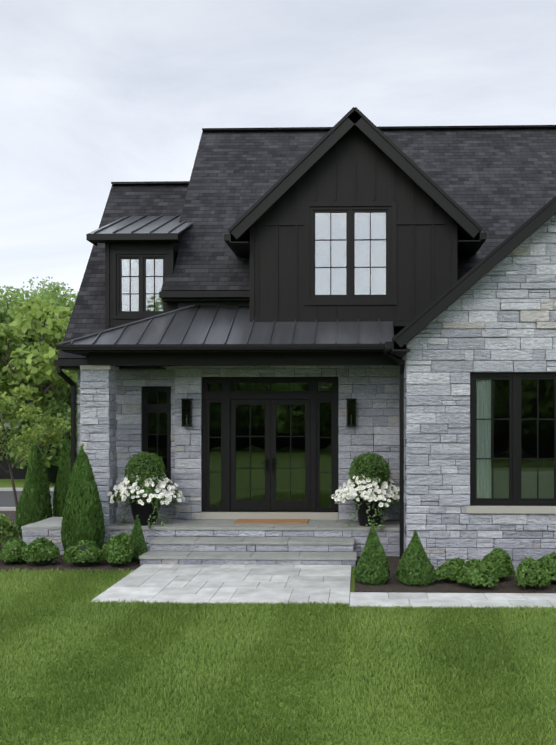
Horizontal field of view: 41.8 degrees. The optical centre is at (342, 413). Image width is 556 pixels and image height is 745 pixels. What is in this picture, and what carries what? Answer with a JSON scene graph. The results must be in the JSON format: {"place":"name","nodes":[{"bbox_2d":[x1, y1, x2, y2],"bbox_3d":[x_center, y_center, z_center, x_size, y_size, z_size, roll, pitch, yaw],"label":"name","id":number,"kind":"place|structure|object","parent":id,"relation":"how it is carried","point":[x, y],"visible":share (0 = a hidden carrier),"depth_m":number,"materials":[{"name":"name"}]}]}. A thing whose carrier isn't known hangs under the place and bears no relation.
{"place":"outdoors","nodes":[
{"label":"outdoors","id":0,"kind":"place"},
{"bbox_2d":[0,488,53,510],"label":"side road","id":1,"kind":"structure","parent":0,"point":[7,502],"depth_m":24.57,"materials":[{"name":"grey asphalt"}]},
{"bbox_2d":[210,490,330,506],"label":"entry hall floor","id":2,"kind":"structure","parent":0,"point":[279,497],"depth_m":19.77,"materials":[{"name":"brown"}]},
{"bbox_2d":[209,383,332,504],"bbox_3d":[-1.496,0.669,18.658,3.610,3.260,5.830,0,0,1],"label":"door glass","id":3,"kind":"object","parent":2,"relation":"on","point":[278,443],"depth_m":21.55,"materials":[{"name":"grey"}]},
{"bbox_2d":[0,479,555,744],"bbox_3d":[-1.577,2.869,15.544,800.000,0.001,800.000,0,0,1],"label":"ground","id":4,"kind":"structure","parent":0,"point":[7,483],"depth_m":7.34,"materials":[{"name":"green plant"}]},
{"bbox_2d":[1,285,25,309],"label":"tree","id":5,"kind":"object","parent":4,"relation":"on","point":[11,293],"depth_m":57.91,"materials":[{"name":"green plant"}]},
{"bbox_2d":[0,308,39,388],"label":"tree","id":6,"kind":"object","parent":4,"relation":"on","point":[4,317],"depth_m":35.25,"materials":[{"name":"green plant"}]},
{"bbox_2d":[0,286,66,382],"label":"tree","id":7,"kind":"object","parent":4,"relation":"on","point":[13,302],"depth_m":40.21,"materials":[{"name":"green plant"}]},
{"bbox_2d":[0,383,69,478],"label":"foliage","id":8,"kind":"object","parent":4,"relation":"on","point":[19,473],"depth_m":31.84,"materials":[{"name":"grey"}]},
{"bbox_2d":[0,294,77,425],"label":"tree","id":9,"kind":"object","parent":4,"relation":"on","point":[54,329],"depth_m":29.46,"materials":[{"name":"green plant"}]},
{"bbox_2d":[2,276,76,302],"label":"tree","id":10,"kind":"object","parent":4,"relation":"on","point":[35,291],"depth_m":65.99,"materials":[{"name":"green plant"}]},
{"bbox_2d":[2,285,77,378],"bbox_3d":[-14.250,-1.822,37.628,8.431,9.408,7.108,0,0,1],"label":"tree","id":11,"kind":"object","parent":4,"relation":"on","point":[62,299],"depth_m":36.29,"materials":[{"name":"green plant"}]},
{"bbox_2d":[4,408,77,482],"bbox_3d":[-11.986,1.349,30.293,4.618,3.231,4.754,0,0,1],"label":"foliage","id":12,"kind":"object","parent":4,"relation":"on","point":[48,459],"depth_m":28.87,"materials":[{"name":"green plant"}]},
{"bbox_2d":[13,386,77,463],"bbox_3d":[-10.893,0.684,30.858,5.277,4.597,5.192,0,0,1],"label":"foliage","id":13,"kind":"object","parent":4,"relation":"on","point":[63,398],"visible":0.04,"depth_m":29.40,"materials":[{"name":"green plant"}]},
{"bbox_2d":[22,529,398,555],"bbox_3d":[-2.627,2.594,14.517,7.683,0.546,0.086,0,0,1],"label":"porch base","id":14,"kind":"object","parent":4,"relation":"on","point":[389,541],"visible":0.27,"depth_m":14.48,"materials":[{"name":"grey stone"}]},
{"bbox_2d":[21,523,398,530],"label":"porch edge slab","id":15,"kind":"structure","parent":14,"relation":"on","point":[352,527],"depth_m":14.56,"materials":[{"name":"grey stone"}]},
{"bbox_2d":[103,529,342,564],"bbox_3d":[-2.597,2.594,14.734,7.640,0.550,2.270,0,0,1],"label":"step riser","id":16,"kind":"object","parent":4,"relation":"on","point":[255,544],"visible":0.02,"depth_m":14.51,"materials":[{"name":"grey stone"}]},
{"bbox_2d":[80,381,84,443],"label":"pillar","id":17,"kind":"structure","parent":16,"relation":"on","point":[82,407],"depth_m":14.62,"materials":[{"name":"stone"}]},
{"bbox_2d":[80,370,109,525],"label":"pillar","id":18,"kind":"structure","parent":16,"relation":"on","point":[95,446],"depth_m":14.58,"materials":[{"name":"stone"}]},
{"bbox_2d":[80,365,118,370],"bbox_3d":[-4.988,-0.937,14.832,0.615,0.088,0.550,0,0,1],"label":"pillar cap","id":19,"kind":"object","parent":18,"relation":"on","point":[99,367],"visible":0.9,"depth_m":14.56,"materials":[{"name":"beige stone"}]},
{"bbox_2d":[85,394,113,491],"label":"pillar","id":20,"kind":"structure","parent":16,"relation":"on","point":[97,433],"depth_m":14.64,"materials":[{"name":"grey stone"}]},
{"bbox_2d":[106,371,117,524],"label":"pillar","id":21,"kind":"structure","parent":20,"relation":"attached to","point":[112,466],"depth_m":14.83,"materials":[{"name":"stone"}]},
{"bbox_2d":[64,304,393,343],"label":"porch roof","id":22,"kind":"structure","parent":20,"relation":"on","point":[199,324],"depth_m":14.50,"materials":[{"name":"black metal"}]},
{"bbox_2d":[58,304,194,343],"bbox_3d":[-4.722,-1.853,15.407,2.875,1.078,1.399,0,0,-35],"label":"roof hip cap","id":23,"kind":"object","parent":22,"relation":"on","point":[125,324],"visible":0.28,"depth_m":14.74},
{"bbox_2d":[55,344,403,365],"bbox_3d":[-2.167,-1.164,14.821,6.775,0.365,1.815,0,0,1],"label":"gutter","id":24,"kind":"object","parent":22,"relation":"attached to","point":[238,354],"depth_m":14.41,"materials":[{"name":"black metal"}]},
{"bbox_2d":[129,497,160,525],"bbox_3d":[-4.064,2.004,14.885,0.666,0.525,0.666,0,0,1],"label":"planter pot","id":25,"kind":"object","parent":16,"relation":"on","point":[144,512],"visible":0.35,"depth_m":14.65,"materials":[{"name":"black ceramic"}]},
{"bbox_2d":[123,451,165,492],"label":"topiary plant","id":26,"kind":"object","parent":25,"relation":"in","point":[128,470],"depth_m":14.66,"materials":[{"name":"green plant"}]},
{"bbox_2d":[118,492,170,528],"bbox_3d":[-4.071,1.930,14.744,1.064,0.754,0.719,0,0,1],"label":"trailing foliage","id":27,"kind":"object","parent":25,"relation":"in","point":[149,526],"visible":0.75,"depth_m":14.65,"materials":[{"name":"green plant"}]},
{"bbox_2d":[107,473,184,504],"bbox_3d":[-4.067,1.452,14.901,1.622,0.788,1.363,0,0,1],"label":"petunia","id":28,"kind":"object","parent":25,"relation":"in","point":[160,487],"depth_m":14.53,"materials":[{"name":"white plant"}]},
{"bbox_2d":[35,517,398,524],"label":"porch floor","id":29,"kind":"structure","parent":16,"relation":"on","point":[185,521],"depth_m":15.25,"materials":[{"name":"grey stone"}]},
{"bbox_2d":[201,512,337,519],"bbox_3d":[-1.571,2.193,15.584,2.950,0.148,0.160,0,0,1],"label":"door sill","id":30,"kind":"structure","parent":29,"relation":"on","point":[278,515],"depth_m":15.51,"materials":[{"name":"grey stone"}]},
{"bbox_2d":[234,519,308,523],"bbox_3d":[-1.486,2.253,15.177,1.520,0.028,0.590,0,0,1],"label":"door mat","id":31,"kind":"object","parent":29,"relation":"on","point":[271,521],"depth_m":15.05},
{"bbox_2d":[354,498,385,526],"bbox_3d":[0.554,2.004,14.752,0.666,0.525,0.666,0,0,1],"label":"planter pot","id":32,"kind":"object","parent":16,"relation":"on","point":[362,514],"visible":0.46,"depth_m":14.53,"materials":[{"name":"black"}]},
{"bbox_2d":[331,474,398,506],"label":"white flowers","id":33,"kind":"object","parent":32,"relation":"in","point":[349,491],"depth_m":14.35,"materials":[{"name":"white plant"}]},
{"bbox_2d":[347,452,390,492],"bbox_3d":[0.538,1.201,14.755,0.899,0.871,0.880,0,0,1],"label":"topiary ball","id":34,"kind":"object","parent":32,"relation":"in","point":[353,471],"depth_m":14.52,"materials":[{"name":"green plant"}]},
{"bbox_2d":[345,493,394,529],"bbox_3d":[0.613,1.925,14.491,1.031,0.771,0.599,0,0,-19],"label":"trailing vine","id":35,"kind":"object","parent":32,"relation":"in","point":[380,525],"visible":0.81,"depth_m":14.37,"materials":[{"name":"green plant"}]},
{"bbox_2d":[140,559,355,566],"bbox_3d":[-1.786,2.794,13.563,4.047,0.146,0.073,0,0,1],"label":"step stone","id":36,"kind":"object","parent":4,"relation":"on","point":[352,563],"visible":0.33,"depth_m":13.54,"materials":[{"name":"grey stone"}]},
{"bbox_2d":[139,551,356,559],"bbox_3d":[-1.780,2.696,13.781,4.084,0.055,0.535,0,0,1],"label":"step tread","id":37,"kind":"object","parent":4,"relation":"on","point":[247,555],"visible":0.94,"depth_m":13.63,"materials":[{"name":"grey stone"}]},
{"bbox_2d":[150,544,352,551],"bbox_3d":[-1.773,2.594,14.035,3.952,0.147,0.068,0,0,1],"label":"step stone","id":38,"kind":"object","parent":37,"relation":"on","point":[242,547],"visible":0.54,"depth_m":14.02,"materials":[{"name":"grey stone"}]},
{"bbox_2d":[149,536,353,544],"bbox_3d":[-1.769,2.496,14.251,3.984,0.056,0.535,0,0,1],"label":"step tread","id":39,"kind":"object","parent":37,"relation":"on","point":[260,540],"visible":0.85,"depth_m":14.10,"materials":[{"name":"grey stone"}]},
{"bbox_2d":[118,567,538,609],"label":"path paving","id":40,"kind":"structure","parent":4,"relation":"on","point":[326,604],"depth_m":10.82,"materials":[{"name":"grey stone"}]},
{"bbox_2d":[90,564,350,604],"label":"path pavers","id":41,"kind":"object","parent":40,"relation":"on","point":[210,584],"visible":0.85,"depth_m":11.96,"materials":[{"name":"stone"}]},
{"bbox_2d":[349,592,555,609],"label":"walk pavers","id":42,"kind":"object","parent":40,"relation":"on","point":[437,600],"visible":0.9,"depth_m":11.00,"materials":[{"name":"stone"}]},
{"bbox_2d":[116,243,555,559],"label":"house wall","id":43,"kind":"structure","parent":4,"relation":"on","point":[397,329],"depth_m":15.52,"materials":[{"name":"grey stone"}]},
{"bbox_2d":[77,366,175,517],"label":"stone wall","id":44,"kind":"structure","parent":43,"relation":"attached to","point":[129,421],"depth_m":15.75,"materials":[{"name":"stone"}]},
{"bbox_2d":[142,386,170,479],"bbox_3d":[-4.065,0.459,15.875,0.650,2.120,0.120,0,0,1],"label":"narrow window","id":45,"kind":"structure","parent":44,"relation":"attached to","point":[154,408],"depth_m":15.84,"materials":[{"name":"black"}]},
{"bbox_2d":[148,392,166,477],"bbox_3d":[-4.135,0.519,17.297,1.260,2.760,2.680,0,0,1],"label":"window glass","id":46,"kind":"object","parent":45,"relation":"in","point":[163,419],"depth_m":18.45,"materials":[{"name":"grey glass"}]},
{"bbox_2d":[112,185,187,186],"bbox_3d":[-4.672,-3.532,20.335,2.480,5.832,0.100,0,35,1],"label":"roof ridge cap","id":47,"kind":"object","parent":43,"relation":"on","point":[149,185],"depth_m":18.63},
{"bbox_2d":[175,366,399,519],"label":"stone wall","id":48,"kind":"structure","parent":43,"relation":"attached to","point":[375,389],"depth_m":15.49,"materials":[{"name":"stone"}]},
{"bbox_2d":[181,398,192,426],"bbox_3d":[-3.339,-0.031,15.491,0.216,0.600,0.163,0,0,1],"label":"sconce","id":49,"kind":"object","parent":48,"relation":"attached to","point":[186,412],"visible":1,"depth_m":15.44,"materials":[{"name":"black metal"}]},
{"bbox_2d":[202,377,337,511],"bbox_3d":[-1.570,0.669,15.643,2.950,2.940,0.202,0,0,1],"label":"entry door","id":50,"kind":"structure","parent":48,"relation":"attached to","point":[311,399],"depth_m":15.64,"materials":[{"name":"black"}]},
{"bbox_2d":[346,398,355,426],"bbox_3d":[0.180,-0.031,15.405,0.216,0.600,0.163,0,0,1],"label":"sconce","id":51,"kind":"object","parent":48,"relation":"attached to","point":[351,413],"visible":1,"depth_m":15.34,"materials":[{"name":"black metal"}]},
{"bbox_2d":[54,125,555,370],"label":"roof trim","id":52,"kind":"structure","parent":43,"relation":"on","point":[171,299],"depth_m":15.98,"materials":[{"name":"black metal"}]},
{"bbox_2d":[59,187,187,358],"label":"roof","id":53,"kind":"structure","parent":52,"relation":"attached to","point":[88,317],"depth_m":17.34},
{"bbox_2d":[86,231,182,331],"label":"dormer wall","id":54,"kind":"structure","parent":53,"relation":"on","point":[168,244],"depth_m":15.75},
{"bbox_2d":[88,214,192,233],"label":"dormer roof","id":55,"kind":"structure","parent":54,"relation":"on","point":[148,224],"depth_m":16.47,"materials":[{"name":"grey metal"}]},
{"bbox_2d":[116,254,166,314],"bbox_3d":[-4.386,-2.816,15.823,1.110,1.330,0.120,0,0,1],"label":"window","id":56,"kind":"structure","parent":54,"relation":"in","point":[142,278],"depth_m":15.79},
{"bbox_2d":[122,259,162,310],"bbox_3d":[-4.385,-2.816,15.868,1.010,1.230,0.010,0,0,1],"label":"window glass","id":57,"kind":"object","parent":56,"relation":"attached to","point":[135,284],"depth_m":15.87,"materials":[{"name":"glass"}]},
{"bbox_2d":[57,353,404,559],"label":"downspouts","id":58,"kind":"object","parent":52,"relation":"attached to","point":[72,384],"visible":0.71,"depth_m":13.38,"materials":[{"name":"black metal"}]},
{"bbox_2d":[162,128,555,326],"bbox_3d":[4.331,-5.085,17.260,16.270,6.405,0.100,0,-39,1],"label":"main roof","id":59,"kind":"structure","parent":52,"relation":"attached to","point":[498,187],"depth_m":17.83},
{"bbox_2d":[250,126,456,325],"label":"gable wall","id":60,"kind":"structure","parent":43,"relation":"on","point":[354,166],"depth_m":14.86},
{"bbox_2d":[237,229,249,243],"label":"soffit","id":61,"kind":"structure","parent":60,"relation":"attached to","point":[245,237],"depth_m":15.32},
{"bbox_2d":[310,206,390,299],"bbox_3d":[0.158,-3.309,14.932,1.680,1.919,0.120,0,0,1],"label":"window frame","id":62,"kind":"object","parent":60,"relation":"in","point":[350,239],"depth_m":14.90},
{"bbox_2d":[315,213,385,294],"bbox_3d":[0.160,-3.309,14.977,1.580,1.819,0.010,0,0,1],"label":"window glass","id":63,"kind":"object","parent":62,"relation":"in","point":[373,242],"depth_m":14.97,"materials":[{"name":"clear glass"}]},
{"bbox_2d":[224,107,486,257],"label":"gable roof trim","id":64,"kind":"structure","parent":60,"relation":"attached to","point":[322,147],"depth_m":14.55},
{"bbox_2d":[441,209,474,242],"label":"soffit","id":65,"kind":"structure","parent":60,"relation":"attached to","point":[462,234],"depth_m":15.22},
{"bbox_2d":[383,196,555,357],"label":"roof trim","id":66,"kind":"structure","parent":43,"relation":"attached to","point":[483,267],"depth_m":12.80,"materials":[{"name":"black metal"}]},
{"bbox_2d":[470,373,555,505],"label":"wing window","id":67,"kind":"structure","parent":43,"relation":"attached to","point":[515,440],"depth_m":13.22,"materials":[{"name":"black"}]},
{"bbox_2d":[476,380,490,497],"bbox_3d":[2.550,0.469,13.314,0.360,2.600,0.089,0,0,1],"label":"curtain","id":68,"kind":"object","parent":67,"relation":"attached to","point":[483,402],"depth_m":13.32,"materials":[{"name":"grey fabric"}]},
{"bbox_2d":[491,380,553,467],"bbox_3d":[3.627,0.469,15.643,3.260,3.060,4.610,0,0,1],"label":"window glass","id":69,"kind":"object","parent":43,"relation":"attached to","point":[533,409],"depth_m":17.89,"materials":[{"name":"glass"}]},
{"bbox_2d":[402,345,410,551],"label":"wing side wall","id":70,"kind":"structure","parent":4,"relation":"on","point":[405,455],"depth_m":13.61,"materials":[{"name":"stone"}]},
{"bbox_2d":[0,508,555,593],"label":"planting bed soil","id":71,"kind":"structure","parent":0,"point":[393,583],"depth_m":12.10,"materials":[{"name":"brown soil"}]},
{"bbox_2d":[0,514,18,544],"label":"hydrangea shrub","id":72,"kind":"object","parent":71,"relation":"on","point":[8,529],"depth_m":14.69,"materials":[{"name":"green plant"}]},
{"bbox_2d":[0,538,26,564],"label":"boxwood shrub","id":73,"kind":"object","parent":71,"relation":"on","point":[10,546],"depth_m":13.56,"materials":[{"name":"green plant"}]},
{"bbox_2d":[15,440,52,539],"bbox_3d":[-6.898,1.740,16.105,0.800,2.349,0.652,0,0,1],"label":"arborvitae shrub","id":74,"kind":"object","parent":71,"relation":"on","point":[34,505],"depth_m":15.94,"materials":[{"name":"green plant"}]},
{"bbox_2d":[0,385,70,507],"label":"young tree","id":75,"kind":"object","parent":71,"relation":"on","point":[42,433],"depth_m":17.90,"materials":[{"name":"green plant"}]},
{"bbox_2d":[21,537,59,565],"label":"boxwood shrub","id":76,"kind":"object","parent":71,"relation":"on","point":[40,545],"depth_m":13.43,"materials":[{"name":"green plant"}]},
{"bbox_2d":[53,436,70,516],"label":"arborvitae shrub","id":77,"kind":"object","parent":71,"relation":"on","point":[61,485],"visible":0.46,"depth_m":16.52,"materials":[{"name":"green plant"}]},
{"bbox_2d":[60,443,104,559],"bbox_3d":[-5.074,1.736,14.056,0.812,2.346,0.705,0,0,1],"label":"arborvitae shrub","id":78,"kind":"object","parent":71,"relation":"on","point":[79,512],"depth_m":13.82,"materials":[{"name":"green plant"}]},
{"bbox_2d":[63,540,102,566],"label":"boxwood shrub","id":79,"kind":"object","parent":71,"relation":"on","point":[92,549],"depth_m":13.37,"materials":[{"name":"green plant"}]},
{"bbox_2d":[101,532,134,566],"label":"boxwood shrub","id":80,"kind":"object","parent":71,"relation":"on","point":[122,543],"depth_m":13.39,"materials":[{"name":"green plant"}]},
{"bbox_2d":[131,514,147,561],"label":"cone shrub","id":81,"kind":"object","parent":71,"relation":"on","point":[140,547],"depth_m":13.88,"materials":[{"name":"green plant"}]},
{"bbox_2d":[353,523,389,584],"bbox_3d":[0.489,2.357,12.195,0.630,1.053,0.654,0,0,1],"label":"cone shrub","id":82,"kind":"object","parent":71,"relation":"on","point":[373,553],"depth_m":12.03,"materials":[{"name":"green plant"}]},
{"bbox_2d":[395,530,437,585],"bbox_3d":[1.251,2.415,12.155,0.731,0.931,0.725,0,0,1],"label":"cone shrub","id":83,"kind":"object","parent":71,"relation":"on","point":[423,574],"depth_m":11.98,"materials":[{"name":"green plant"}]},
{"bbox_2d":[435,557,464,582],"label":"boxwood shrub","id":84,"kind":"object","parent":71,"relation":"on","point":[450,568],"depth_m":12.07,"materials":[{"name":"green plant"}]},
{"bbox_2d":[455,559,498,588],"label":"boxwood shrub","id":85,"kind":"object","parent":71,"relation":"on","point":[466,573],"depth_m":11.69,"materials":[{"name":"green plant"}]},
{"bbox_2d":[406,214,555,569],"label":"front wall","id":86,"kind":"structure","parent":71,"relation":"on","point":[435,423],"depth_m":13.13,"materials":[{"name":"stone"}]},
{"bbox_2d":[466,506,555,513],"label":"window sill","id":87,"kind":"structure","parent":86,"relation":"attached to","point":[510,509],"depth_m":13.06,"materials":[{"name":"grey stone"}]},
{"bbox_2d":[481,548,513,581],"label":"boxwood shrub","id":88,"kind":"object","parent":71,"relation":"on","point":[504,566],"depth_m":12.20,"materials":[{"name":"green plant"}]},
{"bbox_2d":[514,557,551,588],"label":"boxwood shrub","id":89,"kind":"object","parent":71,"relation":"on","point":[540,574],"depth_m":11.59,"materials":[{"name":"green plant"}]},
{"bbox_2d":[536,552,555,583],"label":"boxwood shrub","id":90,"kind":"object","parent":71,"relation":"on","point":[547,563],"depth_m":12.03,"materials":[{"name":"green plant"}]},
{"bbox_2d":[0,0,555,382],"label":"sky","id":91,"kind":"structure","parent":0,"point":[94,94],"materials":[{"name":"white"}]}
]}

